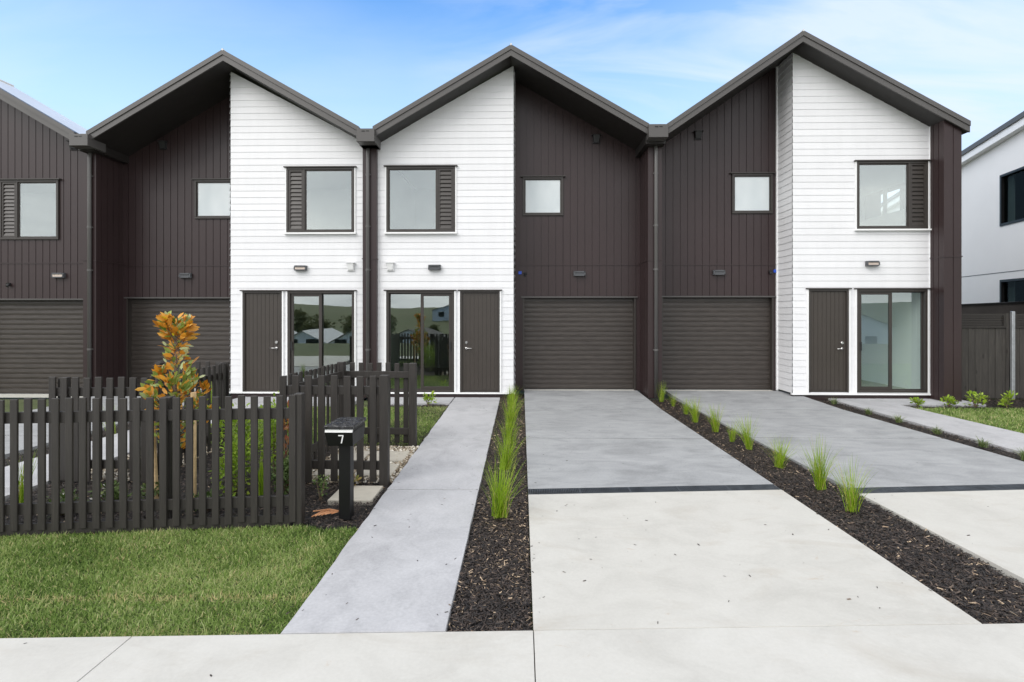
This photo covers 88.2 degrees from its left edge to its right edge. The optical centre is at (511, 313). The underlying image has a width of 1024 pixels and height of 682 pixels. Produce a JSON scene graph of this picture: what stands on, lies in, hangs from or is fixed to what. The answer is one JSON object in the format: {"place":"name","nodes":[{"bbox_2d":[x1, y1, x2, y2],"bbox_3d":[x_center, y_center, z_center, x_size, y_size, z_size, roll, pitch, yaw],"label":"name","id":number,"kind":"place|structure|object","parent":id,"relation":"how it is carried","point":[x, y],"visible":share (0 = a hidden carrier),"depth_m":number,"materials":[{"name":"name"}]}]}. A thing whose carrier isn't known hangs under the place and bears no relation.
{"place":"outdoors","nodes":[
{"label":"outdoors","id":0,"kind":"place"},
{"bbox_2d":[5,389,230,458],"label":"driveway","id":1,"kind":"structure","parent":0,"point":[21,438],"depth_m":7.88,"materials":[{"name":"concrete"}]},
{"bbox_2d":[5,397,275,501],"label":"path","id":2,"kind":"structure","parent":0,"point":[35,468],"depth_m":6.36,"materials":[{"name":"concrete"}]},
{"bbox_2d":[0,523,357,637],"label":"lawn grass","id":3,"kind":"structure","parent":0,"point":[249,580],"depth_m":3.53,"materials":[{"name":"plant"}]},
{"bbox_2d":[183,406,325,444],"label":"lawn grass","id":4,"kind":"structure","parent":0,"point":[275,423],"depth_m":8.35,"materials":[{"name":"plant"}]},
{"bbox_2d":[312,405,446,446],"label":"lawn grass","id":5,"kind":"structure","parent":0,"point":[425,420],"depth_m":8.69,"materials":[{"name":"plant"}]},
{"bbox_2d":[281,397,499,633],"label":"path","id":6,"kind":"structure","parent":0,"point":[383,580],"depth_m":3.96,"materials":[{"name":"concrete"}]},
{"bbox_2d":[0,387,1022,671],"bbox_3d":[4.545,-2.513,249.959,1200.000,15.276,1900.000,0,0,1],"label":"ground","id":7,"kind":"structure","parent":0,"point":[666,397],"depth_m":10.34,"materials":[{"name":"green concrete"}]},
{"bbox_2d":[0,79,86,397],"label":"townhouse","id":8,"kind":"structure","parent":7,"relation":"on","point":[41,251],"depth_m":11.19,"materials":[{"name":"wood"}]},
{"bbox_2d":[0,178,61,239],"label":"window","id":9,"kind":"structure","parent":8,"relation":"in","point":[10,213],"depth_m":11.17,"materials":[{"name":"grey glass"}]},
{"bbox_2d":[0,301,82,393],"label":"garage door","id":10,"kind":"structure","parent":8,"relation":"in","point":[40,340],"depth_m":11.29,"materials":[{"name":"paint"}]},
{"bbox_2d":[5,397,236,466],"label":"bark mulch","id":11,"kind":"object","parent":7,"relation":"on","point":[7,461],"visible":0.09,"depth_m":6.83,"materials":[{"name":"wood"}]},
{"bbox_2d":[69,48,365,398],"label":"townhouse","id":12,"kind":"structure","parent":7,"relation":"on","point":[222,196],"depth_m":11.13,"materials":[{"name":"wood"}]},
{"bbox_2d":[131,299,230,387],"bbox_3d":[-7.370,0.681,11.881,2.410,2.002,0.010,0,0,1],"label":"garage door","id":13,"kind":"structure","parent":12,"relation":"in","point":[212,316],"depth_m":11.88,"materials":[{"name":"paint"}]},
{"bbox_2d":[191,178,230,218],"bbox_3d":[-6.614,-2.549,11.785,1.015,0.887,0.155,0,0,1],"label":"window","id":14,"kind":"structure","parent":12,"relation":"in","point":[212,198],"depth_m":11.77,"materials":[{"name":"white glass"}]},
{"bbox_2d":[240,290,284,391],"bbox_3d":[-5.234,0.578,11.115,0.930,2.130,0.163,0,0,1],"label":"front door","id":15,"kind":"structure","parent":12,"relation":"in","point":[262,309],"depth_m":11.10,"materials":[{"name":"paint"}]},
{"bbox_2d":[283,166,356,233],"bbox_3d":[-4.011,-2.364,11.082,1.530,1.417,0.165,0,0,1],"label":"window","id":16,"kind":"structure","parent":12,"relation":"in","point":[295,176],"depth_m":11.06,"materials":[{"name":"brown metal"}]},
{"bbox_2d":[285,290,356,384],"bbox_3d":[-3.997,0.578,11.095,1.503,2.130,0.160,0,0,1],"label":"sliding door","id":17,"kind":"structure","parent":12,"relation":"in","point":[291,293],"depth_m":11.08,"materials":[{"name":"brown metal"}]},
{"bbox_2d":[5,404,447,529],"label":"bark mulch","id":18,"kind":"object","parent":7,"relation":"on","point":[313,502],"visible":0.19,"depth_m":5.10,"materials":[{"name":"wood"}]},
{"bbox_2d":[19,452,37,502],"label":"grass tuft","id":19,"kind":"object","parent":18,"relation":"on","point":[21,492],"visible":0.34,"depth_m":4.79,"materials":[{"name":"plant"}]},
{"bbox_2d":[46,488,88,517],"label":"ground cover","id":20,"kind":"object","parent":18,"relation":"on","point":[62,497],"visible":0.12,"depth_m":4.65,"materials":[{"name":"green plant"}]},
{"bbox_2d":[49,377,147,483],"bbox_3d":[-4.319,1.232,5.566,1.030,1.136,0.140,0,0,1],"label":"picket fence","id":21,"kind":"object","parent":18,"relation":"on","point":[63,390],"visible":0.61,"depth_m":5.51,"materials":[{"name":"paint"}]},
{"bbox_2d":[88,478,132,499],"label":"ground cover","id":22,"kind":"object","parent":18,"relation":"on","point":[116,493],"visible":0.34,"depth_m":4.77,"materials":[{"name":"green plant"}]},
{"bbox_2d":[76,448,220,482],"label":"pebbles","id":23,"kind":"object","parent":18,"relation":"on","point":[115,471],"visible":0.04,"depth_m":5.84,"materials":[{"name":"gravel"}]},
{"bbox_2d":[141,481,158,498],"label":"ground cover","id":24,"kind":"object","parent":18,"relation":"on","point":[144,487],"visible":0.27,"depth_m":4.99,"materials":[{"name":"green plant"}]},
{"bbox_2d":[0,393,304,535],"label":"picket fence","id":25,"kind":"object","parent":18,"relation":"on","point":[169,415],"visible":1,"depth_m":4.34,"materials":[{"name":"paint"}]},
{"bbox_2d":[152,392,158,498],"bbox_3d":[-3.405,1.265,5.012,0.088,1.030,0.038,0,0,1],"label":"tree stake","id":26,"kind":"object","parent":18,"relation":"on","point":[155,469],"visible":0.14,"depth_m":5.01,"materials":[{"name":"wood"}]},
{"bbox_2d":[135,310,211,448],"bbox_3d":[-3.227,0.876,5.044,0.622,1.809,0.635,0,0,-44],"label":"magnolia tree","id":27,"kind":"object","parent":18,"relation":"on","point":[170,326],"visible":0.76,"depth_m":5.01,"materials":[{"name":"orange plant"}]},
{"bbox_2d":[150,363,225,474],"bbox_3d":[-3.836,1.213,6.306,0.054,1.097,1.486,0,0,-1],"label":"picket fence","id":28,"kind":"object","parent":18,"relation":"on","point":[214,376],"visible":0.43,"depth_m":6.64,"materials":[{"name":"paint"}]},
{"bbox_2d":[154,361,228,447],"bbox_3d":[-4.312,1.224,7.083,0.975,1.153,0.137,0,0,1],"label":"picket fence","id":29,"kind":"object","parent":18,"relation":"on","point":[207,363],"visible":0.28,"depth_m":7.10,"materials":[{"name":"paint"}]},
{"bbox_2d":[190,392,195,497],"bbox_3d":[-3.019,1.265,5.005,0.038,1.030,0.038,0,0,1],"label":"tree stake","id":30,"kind":"object","parent":18,"relation":"on","point":[192,394],"visible":0.5,"depth_m":4.99,"materials":[{"name":"wood"}]},
{"bbox_2d":[185,488,221,511],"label":"ground cover","id":31,"kind":"object","parent":18,"relation":"on","point":[209,494],"visible":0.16,"depth_m":4.75,"materials":[{"name":"green plant"}]},
{"bbox_2d":[208,432,250,495],"bbox_3d":[-2.681,1.480,5.132,0.415,0.654,0.458,0,0,1],"label":"garden shrub","id":32,"kind":"object","parent":18,"relation":"on","point":[234,463],"visible":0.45,"depth_m":5.13,"materials":[{"name":"green plant"}]},
{"bbox_2d":[210,403,259,479],"bbox_3d":[-2.940,1.361,5.626,0.457,0.862,0.615,0,0,1],"label":"garden shrub","id":33,"kind":"object","parent":18,"relation":"on","point":[221,424],"visible":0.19,"depth_m":5.58,"materials":[{"name":"green plant"}]},
{"bbox_2d":[258,456,262,495],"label":"iris clump","id":34,"kind":"object","parent":18,"relation":"on","point":[260,473],"visible":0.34,"depth_m":4.88,"materials":[{"name":"plant"}]},
{"bbox_2d":[245,391,287,475],"bbox_3d":[-2.605,1.334,5.796,0.627,0.917,0.691,0,0,1],"label":"garden shrub","id":35,"kind":"object","parent":18,"relation":"on","point":[273,435],"visible":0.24,"depth_m":5.76,"materials":[{"name":"green plant"}]},
{"bbox_2d":[271,449,288,494],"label":"garden shrub","id":36,"kind":"object","parent":18,"relation":"on","point":[286,470],"visible":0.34,"depth_m":5.07,"materials":[{"name":"green plant"}]},
{"bbox_2d":[284,400,288,492],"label":"red stemmed plant","id":37,"kind":"object","parent":18,"relation":"on","point":[286,436],"visible":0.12,"depth_m":5.23,"materials":[{"name":"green plant"}]},
{"bbox_2d":[285,363,341,459],"bbox_3d":[-2.340,1.208,6.323,0.054,1.107,1.497,0,0,4],"label":"picket fence","id":38,"kind":"object","parent":18,"relation":"on","point":[329,370],"visible":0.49,"depth_m":6.33,"materials":[{"name":"paint"}]},
{"bbox_2d":[312,475,329,500],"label":"ground cover","id":39,"kind":"object","parent":18,"relation":"on","point":[324,482],"visible":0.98,"depth_m":5.05,"materials":[{"name":"green plant"}]},
{"bbox_2d":[311,509,338,516],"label":"dry frond","id":40,"kind":"object","parent":18,"relation":"on","point":[322,512],"visible":0.89,"depth_m":4.61,"materials":[{"name":"plant"}]},
{"bbox_2d":[279,375,389,486],"bbox_3d":[-1.855,1.220,5.500,1.163,1.160,0.093,0,0,3],"label":"picket fence","id":41,"kind":"object","parent":18,"relation":"on","point":[347,390],"visible":0.7,"depth_m":5.49,"materials":[{"name":"paint"}]},
{"bbox_2d":[323,417,365,519],"bbox_3d":[-1.451,1.362,4.612,0.248,0.836,0.394,0,0,1],"label":"letterbox","id":42,"kind":"object","parent":18,"relation":"on","point":[345,434],"visible":1,"depth_m":4.54,"materials":[{"name":"black metal"}]},
{"bbox_2d":[337,474,361,484],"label":"ground cover","id":43,"kind":"object","parent":18,"relation":"on","point":[357,478],"visible":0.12,"depth_m":5.39,"materials":[{"name":"green plant"}]},
{"bbox_2d":[328,486,382,504],"bbox_3d":[-1.519,1.775,5.156,0.415,0.050,0.415,0,0,1],"label":"stepping stone","id":44,"kind":"object","parent":18,"relation":"on","point":[364,494],"visible":0.67,"depth_m":5.10,"materials":[{"name":"concrete"}]},
{"bbox_2d":[305,445,418,484],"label":"pebbles","id":45,"kind":"object","parent":18,"relation":"on","point":[411,449],"visible":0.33,"depth_m":6.20,"materials":[{"name":"gravel"}]},
{"bbox_2d":[312,469,338,476],"bbox_3d":[-1.982,1.779,5.952,0.400,0.050,0.430,0,0,1],"label":"stepping stone","id":46,"kind":"object","parent":45,"relation":"on","point":[327,472],"visible":0.05,"depth_m":5.82,"materials":[{"name":"concrete"}]},
{"bbox_2d":[338,451,369,459],"bbox_3d":[-1.982,1.779,6.522,0.380,0.050,0.430,0,0,1],"label":"stepping stone","id":47,"kind":"object","parent":45,"relation":"on","point":[366,453],"visible":0.24,"depth_m":6.56,"materials":[{"name":"concrete"}]},
{"bbox_2d":[355,464,399,477],"bbox_3d":[-1.515,1.779,5.944,0.415,0.050,0.430,0,0,1],"label":"stepping stone","id":48,"kind":"object","parent":45,"relation":"on","point":[367,472],"visible":0.29,"depth_m":5.85,"materials":[{"name":"concrete"}]},
{"bbox_2d":[368,451,409,462],"bbox_3d":[-1.517,1.779,6.514,0.430,0.050,0.430,0,0,1],"label":"stepping stone","id":49,"kind":"object","parent":45,"relation":"on","point":[401,456],"visible":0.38,"depth_m":6.51,"materials":[{"name":"concrete"}]},
{"bbox_2d":[337,362,416,447],"bbox_3d":[-1.804,1.225,7.096,1.055,1.150,0.163,0,0,1],"label":"picket fence","id":50,"kind":"object","parent":18,"relation":"on","point":[408,375],"visible":0.6,"depth_m":7.11,"materials":[{"name":"paint"}]},
{"bbox_2d":[423,391,436,405],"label":"shrub","id":51,"kind":"object","parent":18,"relation":"on","point":[426,397],"visible":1,"depth_m":10.11,"materials":[{"name":"green plant"}]},
{"bbox_2d":[364,404,448,406],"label":"bark mulch","id":52,"kind":"object","parent":7,"relation":"on","point":[418,405],"visible":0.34,"depth_m":10.13,"materials":[{"name":"wood"}]},
{"bbox_2d":[448,394,532,631],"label":"bark mulch","id":53,"kind":"object","parent":7,"relation":"on","point":[494,586],"visible":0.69,"depth_m":3.83,"materials":[{"name":"wood"}]},
{"bbox_2d":[476,449,526,518],"bbox_3d":[-0.099,1.494,4.636,0.553,0.566,0.592,5,-2,-21],"label":"grass tuft","id":54,"kind":"object","parent":53,"relation":"on","point":[499,508],"visible":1,"depth_m":4.59,"materials":[{"name":"plant"}]},
{"bbox_2d":[488,428,525,470],"bbox_3d":[-0.027,1.537,5.983,0.500,0.504,0.487,0,0,-6],"label":"grass tuft","id":55,"kind":"object","parent":53,"relation":"on","point":[506,456],"visible":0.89,"depth_m":5.98,"materials":[{"name":"plant"}]},
{"bbox_2d":[497,412,521,443],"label":"grass tuft","id":56,"kind":"object","parent":53,"relation":"on","point":[507,429],"visible":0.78,"depth_m":7.13,"materials":[{"name":"plant"}]},
{"bbox_2d":[500,397,524,427],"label":"grass tuft","id":57,"kind":"object","parent":53,"relation":"on","point":[510,413],"visible":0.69,"depth_m":8.18,"materials":[{"name":"plant"}]},
{"bbox_2d":[506,384,519,403],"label":"grass tuft","id":58,"kind":"object","parent":53,"relation":"on","point":[509,395],"visible":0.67,"depth_m":10.32,"materials":[{"name":"plant"}]},
{"bbox_2d":[507,390,522,411],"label":"grass tuft","id":59,"kind":"object","parent":53,"relation":"on","point":[513,399],"visible":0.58,"depth_m":9.29,"materials":[{"name":"plant"}]},
{"bbox_2d":[356,43,648,398],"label":"townhouse","id":60,"kind":"structure","parent":7,"relation":"on","point":[501,220],"depth_m":11.37,"materials":[{"name":"wood"}]},
{"bbox_2d":[383,165,457,233],"bbox_3d":[-1.903,-2.368,11.044,1.540,1.427,0.165,0,0,1],"label":"window","id":61,"kind":"structure","parent":60,"relation":"in","point":[446,175],"depth_m":11.01,"materials":[{"name":"brown metal"}]},
{"bbox_2d":[384,290,456,391],"bbox_3d":[-1.913,0.576,11.057,1.518,2.135,0.160,0,0,1],"label":"sliding door","id":62,"kind":"structure","parent":60,"relation":"in","point":[450,293],"depth_m":11.02,"materials":[{"name":"brown metal"}]},
{"bbox_2d":[458,290,501,391],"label":"front door","id":63,"kind":"structure","parent":60,"relation":"in","point":[479,309],"depth_m":11.02,"materials":[{"name":"paint"}]},
{"bbox_2d":[520,175,565,215],"bbox_3d":[0.680,-2.586,11.652,0.993,0.872,0.155,0,0,1],"label":"window","id":64,"kind":"structure","parent":60,"relation":"in","point":[542,194],"depth_m":11.64,"materials":[{"name":"white glass"}]},
{"bbox_2d":[524,298,632,388],"bbox_3d":[1.478,0.686,11.720,2.410,2.032,0.030,0,0,1],"label":"garage door","id":65,"kind":"structure","parent":60,"relation":"in","point":[570,343],"depth_m":11.72,"materials":[{"name":"paint"}]},
{"bbox_2d":[0,623,1023,681],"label":"footpath","id":66,"kind":"structure","parent":7,"relation":"on","point":[947,653],"depth_m":2.69,"materials":[{"name":"concrete"}]},
{"bbox_2d":[24,410,988,675],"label":"bark litter","id":67,"kind":"object","parent":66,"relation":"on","point":[534,554],"visible":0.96,"depth_m":3.91,"materials":[{"name":"wood"}]},
{"bbox_2d":[528,490,981,640],"bbox_3d":[1.406,1.786,4.082,2.535,0.069,2.369,0,0,1],"label":"driveway apron","id":68,"kind":"object","parent":7,"relation":"on","point":[812,570],"visible":0.91,"depth_m":3.62,"materials":[{"name":"concrete"}]},
{"bbox_2d":[635,29,970,401],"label":"townhouse","id":69,"kind":"structure","parent":7,"relation":"on","point":[778,250],"depth_m":10.89,"materials":[{"name":"wood"}]},
{"bbox_2d":[663,298,769,389],"bbox_3d":[4.498,0.681,11.665,2.370,2.042,0.030,0,0,1],"label":"garage door","id":70,"kind":"structure","parent":69,"relation":"in","point":[709,343],"depth_m":11.66,"materials":[{"name":"paint"}]},
{"bbox_2d":[729,172,775,213],"bbox_3d":[5.251,-2.626,11.569,0.980,0.892,0.155,0,0,1],"label":"window","id":71,"kind":"structure","parent":69,"relation":"in","point":[751,192],"depth_m":11.56,"materials":[{"name":"white glass"}]},
{"bbox_2d":[806,288,851,391],"bbox_3d":[6.513,0.554,10.902,0.916,2.142,0.163,0,0,1],"label":"front door","id":72,"kind":"structure","parent":69,"relation":"in","point":[828,307],"depth_m":10.89,"materials":[{"name":"paint"}]},
{"bbox_2d":[854,288,930,392],"bbox_3d":[7.799,0.554,10.880,1.530,2.142,0.160,0,0,1],"label":"sliding door","id":73,"kind":"structure","parent":69,"relation":"in","point":[923,292],"depth_m":10.86,"materials":[{"name":"brown metal"}]},
{"bbox_2d":[854,159,931,230],"bbox_3d":[7.804,-2.418,10.867,1.540,1.447,0.165,0,0,1],"label":"window","id":74,"kind":"structure","parent":69,"relation":"in","point":[916,170],"depth_m":10.83,"materials":[{"name":"brown metal"}]},
{"bbox_2d":[649,399,1023,623],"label":"bark mulch","id":75,"kind":"object","parent":7,"relation":"on","point":[983,592],"visible":0.82,"depth_m":4.15,"materials":[{"name":"wood"}]},
{"bbox_2d":[657,379,666,401],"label":"grass tuft","id":76,"kind":"object","parent":75,"relation":"on","point":[661,397],"visible":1,"depth_m":10.57,"materials":[{"name":"plant"}]},
{"bbox_2d":[669,395,678,406],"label":"grass tuft","id":77,"kind":"object","parent":75,"relation":"on","point":[673,403],"visible":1,"depth_m":10.05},
{"bbox_2d":[679,395,689,413],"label":"grass tuft","id":78,"kind":"object","parent":75,"relation":"on","point":[685,410],"visible":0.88,"depth_m":9.23,"materials":[{"name":"plant"}]},
{"bbox_2d":[684,397,701,422],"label":"grass tuft","id":79,"kind":"object","parent":75,"relation":"on","point":[695,417],"visible":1,"depth_m":8.58,"materials":[{"name":"plant"}]},
{"bbox_2d":[705,403,725,431],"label":"grass tuft","id":80,"kind":"object","parent":75,"relation":"on","point":[714,424],"visible":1,"depth_m":7.88,"materials":[{"name":"plant"}]},
{"bbox_2d":[723,423,740,441],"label":"grass tuft","id":81,"kind":"object","parent":75,"relation":"on","point":[731,438],"visible":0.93,"depth_m":7.29,"materials":[{"name":"plant"}]},
{"bbox_2d":[728,414,761,449],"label":"grass tuft","id":82,"kind":"object","parent":75,"relation":"on","point":[747,438],"visible":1,"depth_m":6.89,"materials":[{"name":"plant"}]},
{"bbox_2d":[756,432,798,468],"bbox_3d":[3.102,1.565,6.096,0.612,0.427,0.627,14,-6,-28],"label":"grass tuft","id":83,"kind":"object","parent":75,"relation":"on","point":[780,456],"visible":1,"depth_m":6.06,"materials":[{"name":"plant"}]},
{"bbox_2d":[800,436,838,489],"bbox_3d":[3.083,1.492,5.328,0.491,0.568,0.459,-4,-2,-4],"label":"grass tuft","id":84,"kind":"object","parent":75,"relation":"on","point":[819,471],"visible":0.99,"depth_m":5.31,"materials":[{"name":"plant"}]},
{"bbox_2d":[818,455,875,513],"bbox_3d":[3.032,1.523,4.719,0.522,0.507,0.472,0,0,3],"label":"grass tuft","id":85,"kind":"object","parent":75,"relation":"on","point":[851,505],"visible":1,"depth_m":4.72,"materials":[{"name":"plant"}]},
{"bbox_2d":[814,399,1023,461],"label":"bark mulch","id":86,"kind":"object","parent":7,"relation":"on","point":[968,442],"visible":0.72,"depth_m":7.95,"materials":[{"name":"wood"}]},
{"bbox_2d":[826,397,838,403],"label":"lily turf","id":87,"kind":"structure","parent":86,"relation":"on","point":[834,400],"depth_m":10.29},
{"bbox_2d":[864,407,873,414],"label":"lily turf","id":88,"kind":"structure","parent":86,"relation":"on","point":[867,412],"depth_m":9.23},
{"bbox_2d":[893,413,903,422],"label":"lily turf","id":89,"kind":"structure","parent":86,"relation":"on","point":[897,418],"depth_m":8.56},
{"bbox_2d":[931,426,943,434],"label":"lily turf","id":90,"kind":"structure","parent":86,"relation":"on","point":[937,431],"depth_m":7.72,"materials":[{"name":"plant"}]},
{"bbox_2d":[973,436,989,447],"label":"lily turf","id":91,"kind":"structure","parent":86,"relation":"on","point":[982,444],"depth_m":6.99,"materials":[{"name":"plant"}]},
{"bbox_2d":[1009,446,1023,459],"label":"lily turf","id":92,"kind":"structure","parent":86,"relation":"on","point":[1022,454],"depth_m":6.39,"materials":[{"name":"plant"}]},
{"bbox_2d":[859,490,1023,584],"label":"driveway apron","id":93,"kind":"object","parent":7,"relation":"on","point":[994,530],"visible":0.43,"depth_m":4.50,"materials":[{"name":"concrete"}]},
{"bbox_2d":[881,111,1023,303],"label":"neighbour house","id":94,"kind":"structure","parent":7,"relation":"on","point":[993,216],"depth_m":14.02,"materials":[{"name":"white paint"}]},
{"bbox_2d":[1000,166,1023,225],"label":"window","id":95,"kind":"structure","parent":94,"relation":"in","point":[1012,182],"depth_m":13.42,"materials":[{"name":"glass"}]},
{"bbox_2d":[1000,278,1023,301],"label":"window","id":96,"kind":"structure","parent":94,"relation":"in","point":[1011,290],"depth_m":13.42,"materials":[{"name":"black glass"}]},
{"bbox_2d":[904,398,1023,408],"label":"bark mulch","id":97,"kind":"object","parent":7,"relation":"on","point":[1017,403],"visible":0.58,"depth_m":10.20,"materials":[{"name":"wood"}]},
{"bbox_2d":[909,397,925,407],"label":"shrub","id":98,"kind":"object","parent":97,"relation":"on","point":[919,402],"visible":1,"depth_m":10.04,"materials":[{"name":"green plant"}]},
{"bbox_2d":[939,394,958,406],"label":"shrub","id":99,"kind":"object","parent":97,"relation":"on","point":[950,400],"visible":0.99,"depth_m":10.03,"materials":[{"name":"green plant"}]},
{"bbox_2d":[964,390,988,406],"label":"shrub","id":100,"kind":"object","parent":97,"relation":"on","point":[974,393],"visible":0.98,"depth_m":10.01,"materials":[{"name":"green plant"}]},
{"bbox_2d":[998,390,1017,407],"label":"shrub","id":101,"kind":"object","parent":97,"relation":"on","point":[1009,396],"visible":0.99,"depth_m":10.01,"materials":[{"name":"green plant"}]},
{"bbox_2d":[962,301,1023,398],"bbox_3d":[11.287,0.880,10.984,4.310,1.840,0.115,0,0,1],"label":"paling fence","id":102,"kind":"object","parent":7,"relation":"on","point":[985,360],"visible":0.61,"depth_m":11.04,"materials":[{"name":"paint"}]},
{"bbox_2d":[0,0,1023,202],"label":"sky","id":103,"kind":"structure","parent":0,"point":[363,61],"materials":[{"name":"blue"}]},
{"bbox_2d":[271,397,985,406],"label":"patio","id":104,"kind":"structure","parent":0,"point":[449,400],"depth_m":10.36,"materials":[{"name":"concrete"}]},
{"bbox_2d":[524,390,772,488],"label":"driveway","id":105,"kind":"structure","parent":0,"point":[644,440],"depth_m":6.88,"materials":[{"name":"concrete"}]},
{"bbox_2d":[528,484,780,494],"bbox_3d":[1.419,1.781,5.259,2.533,0.058,0.164,0,0,-3],"label":"channel drain","id":106,"kind":"object","parent":105,"relation":"in","point":[651,489],"visible":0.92,"depth_m":5.26,"materials":[{"name":"black metal"}]},
{"bbox_2d":[665,391,1023,490],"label":"driveway","id":107,"kind":"structure","parent":0,"point":[897,455],"depth_m":7.09,"materials":[{"name":"concrete"}]},
{"bbox_2d":[849,484,1023,493],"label":"channel drain","id":108,"kind":"object","parent":107,"relation":"in","point":[945,488],"visible":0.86,"depth_m":5.29,"materials":[{"name":"black metal"}]},
{"bbox_2d":[828,398,1023,454],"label":"path","id":109,"kind":"structure","parent":0,"point":[997,437],"depth_m":8.38,"materials":[{"name":"concrete"}]},
{"bbox_2d":[915,406,1023,432],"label":"lawn grass","id":110,"kind":"structure","parent":0,"point":[1011,419],"depth_m":9.18,"materials":[{"name":"plant"}]}
]}

